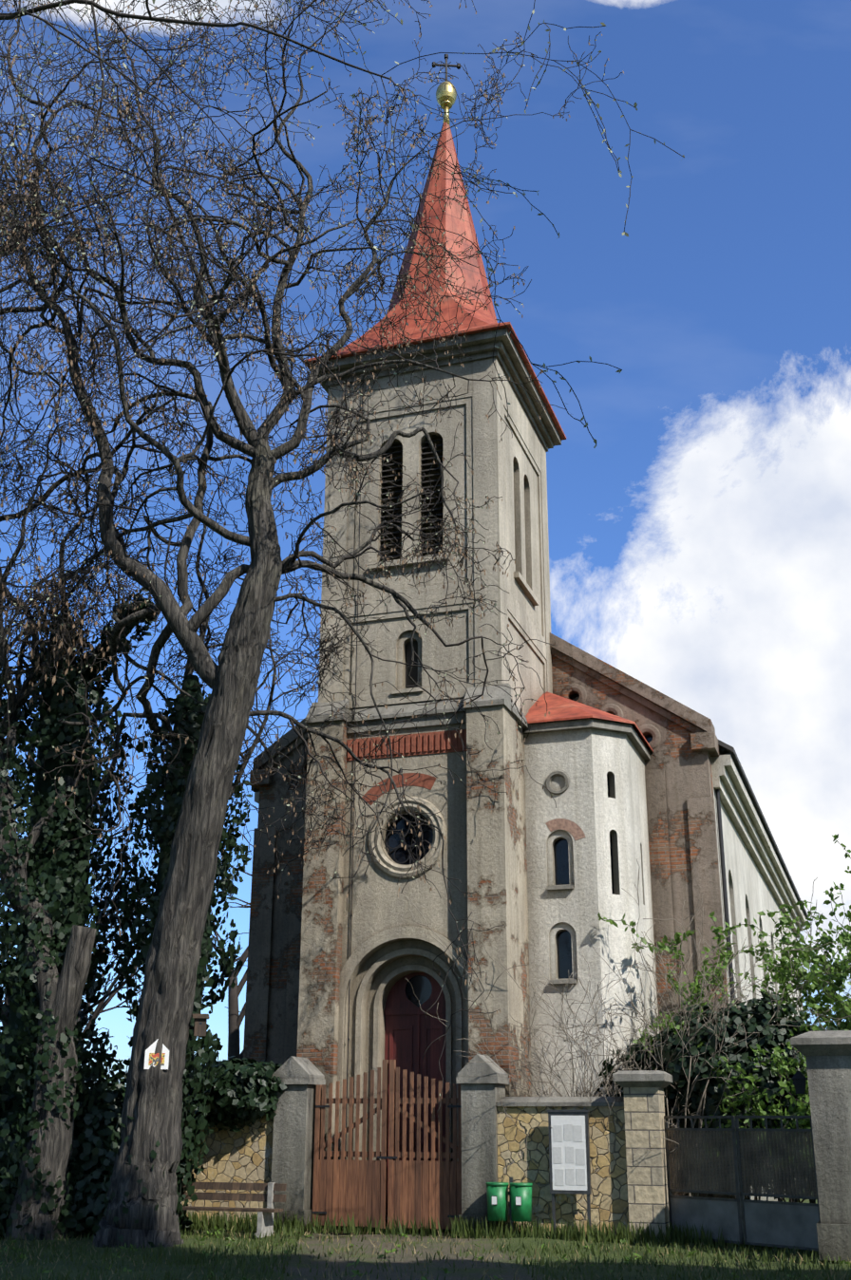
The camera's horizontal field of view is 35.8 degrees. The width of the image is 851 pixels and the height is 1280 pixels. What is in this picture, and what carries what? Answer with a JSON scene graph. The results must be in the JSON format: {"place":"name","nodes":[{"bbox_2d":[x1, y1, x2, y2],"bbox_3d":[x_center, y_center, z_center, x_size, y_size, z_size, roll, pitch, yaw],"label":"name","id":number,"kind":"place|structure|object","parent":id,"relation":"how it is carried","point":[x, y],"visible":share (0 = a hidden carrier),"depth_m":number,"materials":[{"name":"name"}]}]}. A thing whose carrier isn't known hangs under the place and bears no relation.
{"place":"outdoors","nodes":[
{"label":"outdoors","id":0,"kind":"place"},
{"bbox_2d":[0,0,684,771],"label":"tree branches","id":1,"kind":"object","parent":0,"point":[11,15],"visible":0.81,"depth_m":21.32,"materials":[{"name":"brown plant"}]},
{"bbox_2d":[340,723,468,1161],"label":"church wall","id":2,"kind":"structure","parent":0,"point":[378,904],"depth_m":27.52,"materials":[{"name":"beige paint"}]},
{"bbox_2d":[361,772,436,805],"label":"church brick arches","id":3,"kind":"structure","parent":2,"relation":"attached to","point":[424,781],"depth_m":28.38,"materials":[{"name":"red brick"}]},
{"bbox_2d":[337,925,468,1161],"bbox_3d":[-0.340,8.685,26.493,3.120,5.720,0.590,-6,-21,18],"label":"door archway","id":4,"kind":"object","parent":2,"relation":"attached to","point":[361,951],"visible":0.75,"depth_m":26.98,"materials":[{"name":"grey concrete"}]},
{"bbox_2d":[346,729,466,761],"bbox_3d":[-0.375,2.292,28.636,2.840,0.480,0.150,-6,-21,18],"label":"brick frieze","id":5,"kind":"object","parent":2,"relation":"attached to","point":[427,743],"visible":0.88,"depth_m":28.55,"materials":[{"name":"red brick"}]},
{"bbox_2d":[367,796,447,879],"bbox_3d":[-0.380,4.192,27.952,1.780,1.780,0.245,-6,-21,18],"label":"round window frame","id":6,"kind":"object","parent":2,"relation":"attached to","point":[432,856],"visible":0.69,"depth_m":27.82,"materials":[{"name":"grey stone"}]},
{"bbox_2d":[385,814,432,864],"bbox_3d":[-0.327,4.245,28.096,1.120,1.160,0.040,-6,-21,18],"label":"window tracery","id":7,"kind":"object","parent":6,"relation":"in","point":[414,843],"visible":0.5,"depth_m":28.10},
{"bbox_2d":[385,812,432,865],"bbox_3d":[-0.311,4.262,28.140,1.200,1.200,0.020,-6,-21,18],"label":"church rose glass","id":8,"kind":"object","parent":7,"relation":"in","point":[393,840],"depth_m":28.14,"materials":[{"name":"glass"}]},
{"bbox_2d":[296,705,531,1227],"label":"corner buttresses","id":9,"kind":"structure","parent":2,"relation":"attached to","point":[497,872],"depth_m":27.20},
{"bbox_2d":[384,972,446,1216],"bbox_3d":[-0.149,9.269,26.884,1.480,4.895,0.150,-6,-21,18],"label":"church door","id":10,"kind":"structure","parent":2,"relation":"in","point":[412,1031],"depth_m":27.19,"materials":[{"name":"red wood"}]},
{"bbox_2d":[405,975,432,1007],"bbox_3d":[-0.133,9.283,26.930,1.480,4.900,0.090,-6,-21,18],"label":"door window","id":11,"kind":"structure","parent":10,"relation":"in","point":[422,987],"depth_m":27.60,"materials":[{"name":"black glass"}]},
{"bbox_2d":[305,682,529,734],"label":"stone cornice","id":12,"kind":"structure","parent":2,"relation":"attached to","point":[499,696],"depth_m":28.76,"materials":[{"name":"grey stone"}]},
{"bbox_2d":[0,1193,850,1279],"bbox_3d":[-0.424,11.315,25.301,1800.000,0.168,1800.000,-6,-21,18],"label":"ground","id":13,"kind":"structure","parent":0,"point":[507,1270],"depth_m":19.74,"materials":[{"name":"green plant"}]},
{"bbox_2d":[0,664,93,1241],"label":"ivy leaves","id":14,"kind":"object","parent":13,"relation":"on","point":[20,999],"visible":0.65,"depth_m":23.99,"materials":[{"name":"green plant"}]},
{"bbox_2d":[0,610,135,1239],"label":"ivy tree","id":15,"kind":"object","parent":13,"relation":"on","point":[91,988],"depth_m":26.03,"materials":[{"name":"green plant"}]},
{"bbox_2d":[60,1160,113,1238],"bbox_3d":[-5.923,10.096,23.703,1.962,1.399,2.051,14,-24,-33],"label":"undergrowth bush","id":16,"kind":"object","parent":13,"relation":"on","point":[97,1206],"visible":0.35,"depth_m":23.04,"materials":[{"name":"green plant"}]},
{"bbox_2d":[0,1052,193,1237],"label":"undergrowth bush","id":17,"kind":"object","parent":13,"relation":"on","point":[103,1155],"visible":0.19,"depth_m":23.96,"materials":[{"name":"green plant"}]},
{"bbox_2d":[0,756,253,1060],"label":"distant bare trees","id":18,"kind":"object","parent":13,"relation":"on","point":[235,1019],"visible":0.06,"depth_m":45.09,"materials":[{"name":"brown plant"}]},
{"bbox_2d":[109,674,252,1234],"bbox_3d":[-4.827,5.821,25.862,2.947,10.856,3.028,-6,-21,18],"label":"ivy tree","id":19,"kind":"object","parent":13,"relation":"on","point":[155,824],"depth_m":25.74,"materials":[{"name":"green plant"}]},
{"bbox_2d":[0,0,368,1240],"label":"tree","id":20,"kind":"object","parent":13,"relation":"on","point":[66,986],"visible":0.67,"depth_m":25.89,"materials":[{"name":"brown plant"}]},
{"bbox_2d":[0,12,370,1034],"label":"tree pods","id":21,"kind":"object","parent":20,"relation":"attached to","point":[68,662],"visible":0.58,"depth_m":26.36,"materials":[{"name":"brown plant"}]},
{"bbox_2d":[255,1182,275,1237],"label":"bench legs","id":22,"kind":"object","parent":13,"relation":"on","point":[265,1222],"visible":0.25,"depth_m":23.52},
{"bbox_2d":[181,1181,286,1212],"bbox_3d":[-3.968,10.127,24.011,2.920,0.458,0.485,-6,-21,18],"label":"bench","id":23,"kind":"object","parent":22,"relation":"on","point":[234,1196],"visible":0.67,"depth_m":23.98,"materials":[{"name":"wood"}]},
{"bbox_2d":[0,0,623,1248],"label":"black locust tree","id":24,"kind":"object","parent":13,"relation":"on","point":[152,1103],"visible":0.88,"depth_m":25.59,"materials":[{"name":"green plant"}]},
{"bbox_2d":[36,586,160,724],"bbox_3d":[-6.814,0.475,27.774,2.639,3.450,1.333,-6,-21,18],"label":"ivy","id":25,"kind":"object","parent":24,"relation":"attached to","point":[106,674],"depth_m":27.67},
{"bbox_2d":[92,1115,188,1246],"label":"ivy leaves","id":26,"kind":"object","parent":24,"relation":"attached to","point":[153,1155],"visible":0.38,"depth_m":21.40,"materials":[{"name":"green plant"}]},
{"bbox_2d":[143,1038,169,1069],"bbox_3d":[-4.517,6.967,22.195,0.347,0.490,0.220,-6,-21,18],"label":"sign","id":27,"kind":"object","parent":24,"relation":"attached to","point":[151,1048],"visible":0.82,"depth_m":22.18,"materials":[{"name":"metal"}]},
{"bbox_2d":[148,1053,165,1065],"bbox_3d":[-4.516,7.044,22.158,0.224,0.200,0.140,-6,-21,18],"label":"picture","id":28,"kind":"object","parent":27,"relation":"attached to","point":[153,1059],"visible":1,"depth_m":22.15},
{"bbox_2d":[188,1013,209,1036],"bbox_3d":[-3.959,6.659,22.821,0.520,0.385,0.377,-6,-21,18],"label":"nest box","id":29,"kind":"object","parent":24,"relation":"attached to","point":[199,1030],"visible":0.85,"depth_m":22.72,"materials":[{"name":"brown wood"}]},
{"bbox_2d":[0,353,410,800],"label":"branches","id":30,"kind":"object","parent":24,"relation":"attached to","point":[203,629],"visible":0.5,"depth_m":28.40,"materials":[{"name":"brown plant"}]},
{"bbox_2d":[0,0,604,1095],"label":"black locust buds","id":31,"kind":"object","parent":24,"relation":"attached to","point":[239,325],"visible":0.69,"depth_m":26.39,"materials":[{"name":"brown plant"}]},
{"bbox_2d":[271,1083,505,1233],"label":"gate pillars","id":32,"kind":"structure","parent":13,"relation":"on","point":[293,1142],"depth_m":24.83,"materials":[{"name":"concrete"}]},
{"bbox_2d":[311,1059,461,1229],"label":"wooden gate","id":33,"kind":"structure","parent":32,"relation":"attached to","point":[424,1189],"depth_m":24.92,"materials":[{"name":"brown wood"}]},
{"bbox_2d":[311,1105,461,1217],"bbox_3d":[-0.726,9.809,24.886,3.000,1.940,0.020,-6,-21,18],"label":"gate hardware","id":34,"kind":"object","parent":33,"relation":"attached to","point":[323,1213],"visible":0.79,"depth_m":24.91,"materials":[{"name":"black metal"}]},
{"bbox_2d":[272,1054,508,1084],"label":"pillar caps","id":35,"kind":"object","parent":32,"relation":"on","point":[294,1070],"visible":0.83,"depth_m":25.23,"materials":[{"name":"grey concrete"}]},
{"bbox_2d":[336,1216,451,1231],"bbox_3d":[-0.351,11.295,25.536,2.600,0.160,1.150,-6,-21,18],"label":"church door step","id":36,"kind":"object","parent":13,"relation":"on","point":[442,1230],"depth_m":25.05,"materials":[{"name":"grey stone"}]},
{"bbox_2d":[180,1106,629,1239],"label":"yard wall","id":37,"kind":"structure","parent":13,"relation":"on","point":[245,1155],"depth_m":23.95,"materials":[{"name":"stone"}]},
{"bbox_2d":[188,1055,287,1131],"bbox_3d":[-3.818,9.030,26.102,2.506,1.534,1.380,-6,-21,18],"label":"wall ivy","id":38,"kind":"object","parent":37,"relation":"attached to","point":[232,1094],"visible":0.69,"depth_m":25.64,"materials":[{"name":"green plant"}]},
{"bbox_2d":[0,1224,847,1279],"bbox_3d":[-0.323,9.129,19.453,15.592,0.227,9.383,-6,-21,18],"label":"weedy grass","id":39,"kind":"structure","parent":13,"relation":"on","point":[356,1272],"depth_m":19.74,"materials":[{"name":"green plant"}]},
{"bbox_2d":[0,1223,850,1279],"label":"fallen leaves","id":40,"kind":"object","parent":13,"relation":"on","point":[484,1272],"visible":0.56,"depth_m":19.74,"materials":[{"name":"brown plant"}]},
{"bbox_2d":[68,1030,799,1230],"bbox_3d":[-1.635,9.376,24.878,18.229,4.100,6.400,-6,-21,18],"label":"dark bush","id":41,"kind":"object","parent":13,"relation":"on","point":[112,1124],"visible":0.02,"depth_m":24.38,"materials":[{"name":"green plant"}]},
{"bbox_2d":[491,1176,521,1231],"bbox_3d":[1.484,10.056,23.356,0.660,1.000,0.379,-6,-21,18],"label":"litter bins stand","id":42,"kind":"object","parent":13,"relation":"on","point":[509,1195],"visible":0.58,"depth_m":23.43,"materials":[{"name":"grey metal"}]},
{"bbox_2d":[485,1182,532,1222],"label":"litter bins","id":43,"kind":"object","parent":42,"relation":"attached to","point":[522,1213],"visible":0.96,"depth_m":23.26,"materials":[{"name":"green plastic"}]},
{"bbox_2d":[491,1196,521,1204],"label":"litter bin labels","id":44,"kind":"object","parent":43,"relation":"attached to","point":[517,1200],"visible":1,"depth_m":23.19,"materials":[{"name":"white paper"}]},
{"bbox_2d":[254,753,807,1201],"bbox_3d":[5.923,12.929,44.610,12.620,10.280,28.550,-6,-21,18],"label":"roof eave","id":45,"kind":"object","parent":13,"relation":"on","point":[735,800],"depth_m":37.47,"materials":[{"name":"white paint"}]},
{"bbox_2d":[250,739,808,918],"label":"roof cornice","id":46,"kind":"structure","parent":45,"relation":"on","point":[724,748],"depth_m":37.00,"materials":[{"name":"stone"}]},
{"bbox_2d":[344,379,734,1159],"bbox_3d":[2.751,2.948,30.372,7.209,18.590,5.909,-6,-21,18],"label":"church downpipe","id":47,"kind":"object","parent":13,"relation":"on","point":[723,866],"visible":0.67,"depth_m":30.68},
{"bbox_2d":[546,1110,591,1231],"bbox_3d":[2.564,9.462,23.376,0.760,2.140,0.140,-6,-21,18],"label":"notice board","id":48,"kind":"object","parent":13,"relation":"on","point":[588,1192],"visible":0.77,"depth_m":23.38,"materials":[{"name":"grey metal"}]},
{"bbox_2d":[550,1115,586,1190],"bbox_3d":[2.549,9.116,23.450,0.620,1.240,0.006,-6,-21,18],"label":"notice board","id":49,"kind":"object","parent":48,"relation":"attached to","point":[567,1120],"visible":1,"depth_m":23.46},
{"bbox_2d":[552,1124,584,1185],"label":"paper notices","id":50,"kind":"object","parent":49,"relation":"attached to","point":[571,1130],"visible":1,"depth_m":23.42,"materials":[{"name":"white paper"}]},
{"bbox_2d":[524,728,658,1096],"bbox_3d":[3.684,7.232,28.986,2.275,10.200,3.110,-6,-21,18],"label":"stair turret","id":51,"kind":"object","parent":13,"relation":"on","point":[587,761],"depth_m":28.28,"materials":[{"name":"white paint"}]},
{"bbox_2d":[545,818,585,840],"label":"arch","id":52,"kind":"structure","parent":51,"relation":"attached to","point":[574,829],"depth_m":28.63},
{"bbox_2d":[522,718,650,984],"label":"stone trim","id":53,"kind":"structure","parent":51,"relation":"attached to","point":[629,730],"depth_m":29.27,"materials":[{"name":"grey stone"}]},
{"bbox_2d":[525,691,653,752],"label":"turret roof","id":54,"kind":"structure","parent":51,"relation":"on","point":[560,708],"depth_m":30.12,"materials":[{"name":"red tile"}]},
{"bbox_2d":[404,859,850,1197],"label":"bare shrub","id":55,"kind":"object","parent":13,"relation":"on","point":[588,1034],"visible":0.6,"depth_m":24.73,"materials":[{"name":"brown plant"}]},
{"bbox_2d":[488,951,781,1158],"bbox_3d":[3.910,8.526,25.075,5.481,5.204,3.696,1,-20,-1],"label":"bare shrub","id":56,"kind":"object","parent":13,"relation":"on","point":[613,1041],"visible":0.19,"depth_m":25.29,"materials":[{"name":"brown plant"}]},
{"bbox_2d":[622,1087,670,1240],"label":"stone pillar","id":57,"kind":"structure","parent":13,"relation":"on","point":[644,1113],"depth_m":23.12,"materials":[{"name":"beige stone"}]},
{"bbox_2d":[612,1070,672,1088],"bbox_3d":[3.933,7.943,23.836,0.920,0.280,0.920,-6,-21,18],"label":"pillar cap","id":58,"kind":"object","parent":57,"relation":"on","point":[644,1079],"visible":0.95,"depth_m":23.47,"materials":[{"name":"grey concrete"}]},
{"bbox_2d":[524,878,850,1202],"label":"bare shrub","id":59,"kind":"object","parent":13,"relation":"on","point":[733,1195],"visible":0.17,"depth_m":26.09,"materials":[{"name":"brown plant"}]},
{"bbox_2d":[593,991,844,1200],"bbox_3d":[5.923,8.661,25.155,5.817,3.694,2.398,-6,-21,18],"label":"evergreen bush","id":60,"kind":"object","parent":13,"relation":"on","point":[759,1020],"visible":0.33,"depth_m":24.68,"materials":[{"name":"green plant"}]},
{"bbox_2d":[597,833,850,1203],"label":"fresh shrub","id":61,"kind":"object","parent":13,"relation":"on","point":[785,971],"depth_m":26.79,"materials":[{"name":"green plant"}]},
{"bbox_2d":[663,1115,820,1251],"bbox_3d":[5.221,8.972,21.951,2.673,1.980,1.829,-6,-21,18],"label":"steel gate frame","id":62,"kind":"object","parent":13,"relation":"on","point":[741,1200],"visible":0.94,"depth_m":21.94,"materials":[{"name":"black metal"}]},
{"bbox_2d":[666,1129,816,1196],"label":"steel gate","id":63,"kind":"structure","parent":62,"relation":"attached to","point":[699,1182],"depth_m":21.91,"materials":[{"name":"black metal"}]},
{"bbox_2d":[670,1197,818,1248],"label":"lower gate panels","id":64,"kind":"object","parent":62,"relation":"attached to","point":[783,1224],"visible":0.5,"depth_m":21.53,"materials":[{"name":"grey metal"}]},
{"bbox_2d":[710,756,804,1021],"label":"church nave","id":65,"kind":"structure","parent":13,"relation":"on","point":[749,895],"depth_m":36.34,"materials":[{"name":"paint"}]},
{"bbox_2d":[697,1006,819,1203],"bbox_3d":[6.542,8.511,23.295,3.624,4.024,2.907,-6,-21,18],"label":"fresh shrub","id":66,"kind":"object","parent":13,"relation":"on","point":[777,1051],"depth_m":23.67,"materials":[{"name":"green plant"}]},
{"bbox_2d":[777,865,850,1132],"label":"fresh shrub","id":67,"kind":"object","parent":13,"relation":"on","point":[847,939],"depth_m":25.50,"materials":[{"name":"green plant"}]},
{"bbox_2d":[805,1054,850,1261],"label":"gateway pillar","id":68,"kind":"structure","parent":13,"relation":"on","point":[829,1082],"depth_m":20.21,"materials":[{"name":"paint"}]},
{"bbox_2d":[790,1030,850,1055],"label":"pillar cap","id":69,"kind":"object","parent":68,"relation":"on","point":[832,1043],"visible":0.92,"depth_m":20.61,"materials":[{"name":"grey concrete"}]},
{"bbox_2d":[0,0,850,1088],"label":"sky","id":70,"kind":"structure","parent":0,"point":[700,552],"materials":[{"name":"blue"}]},
{"bbox_2d":[349,404,544,723],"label":"church tower","id":71,"kind":"structure","parent":0,"point":[434,652],"depth_m":30.72,"materials":[{"name":"grey paint"}]},
{"bbox_2d":[379,434,443,688],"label":"window louvers","id":72,"kind":"object","parent":71,"relation":"in","point":[413,674],"visible":0.23,"depth_m":30.72,"materials":[{"name":"black wood"}]},
{"bbox_2d":[309,327,561,451],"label":"cornice","id":73,"kind":"structure","parent":71,"relation":"attached to","point":[476,347],"depth_m":31.81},
{"bbox_2d":[318,357,553,724],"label":"church tower frames","id":74,"kind":"structure","parent":71,"relation":"attached to","point":[485,451],"depth_m":30.44,"materials":[{"name":"grey paint"}]},
{"bbox_2d":[305,121,565,440],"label":"church spire","id":75,"kind":"structure","parent":71,"relation":"on","point":[483,320],"depth_m":34.03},
{"bbox_2d":[435,81,456,126],"bbox_3d":[0.591,-15.169,37.386,0.600,1.520,0.600,-6,-21,18],"label":"finial","id":76,"kind":"object","parent":75,"relation":"on","point":[447,95],"visible":0.81,"depth_m":37.27,"materials":[{"name":"gold metal"}]},
{"bbox_2d":[432,54,460,81],"bbox_3d":[0.596,-16.369,37.826,0.783,1.035,0.401,-6,-21,18],"label":"cross","id":77,"kind":"object","parent":76,"relation":"on","point":[446,65],"visible":0.92,"depth_m":37.85,"materials":[{"name":"black metal"}]},
{"bbox_2d":[257,655,713,1197],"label":"church gable wall","id":78,"kind":"structure","parent":0,"point":[688,773],"depth_m":32.24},
{"bbox_2d":[298,683,660,778],"bbox_3d":[1.197,2.301,33.556,9.540,1.898,0.310,-6,-21,18],"label":"church gable oculi","id":79,"kind":"object","parent":78,"relation":"in","point":[653,730],"depth_m":32.45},
{"bbox_2d":[243,632,742,1220],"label":"church gable trim","id":80,"kind":"structure","parent":78,"relation":"attached to","point":[703,847],"depth_m":32.20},
{"bbox_2d":[790,1071,807,1093],"bbox_3d":[5.926,6.997,20.855,0.260,0.340,0.240,-6,-21,18],"label":"gateway pillar lantern","id":81,"kind":"object","parent":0,"point":[799,1079],"visible":0.88,"depth_m":20.78,"materials":[{"name":"black metal"}]}
]}

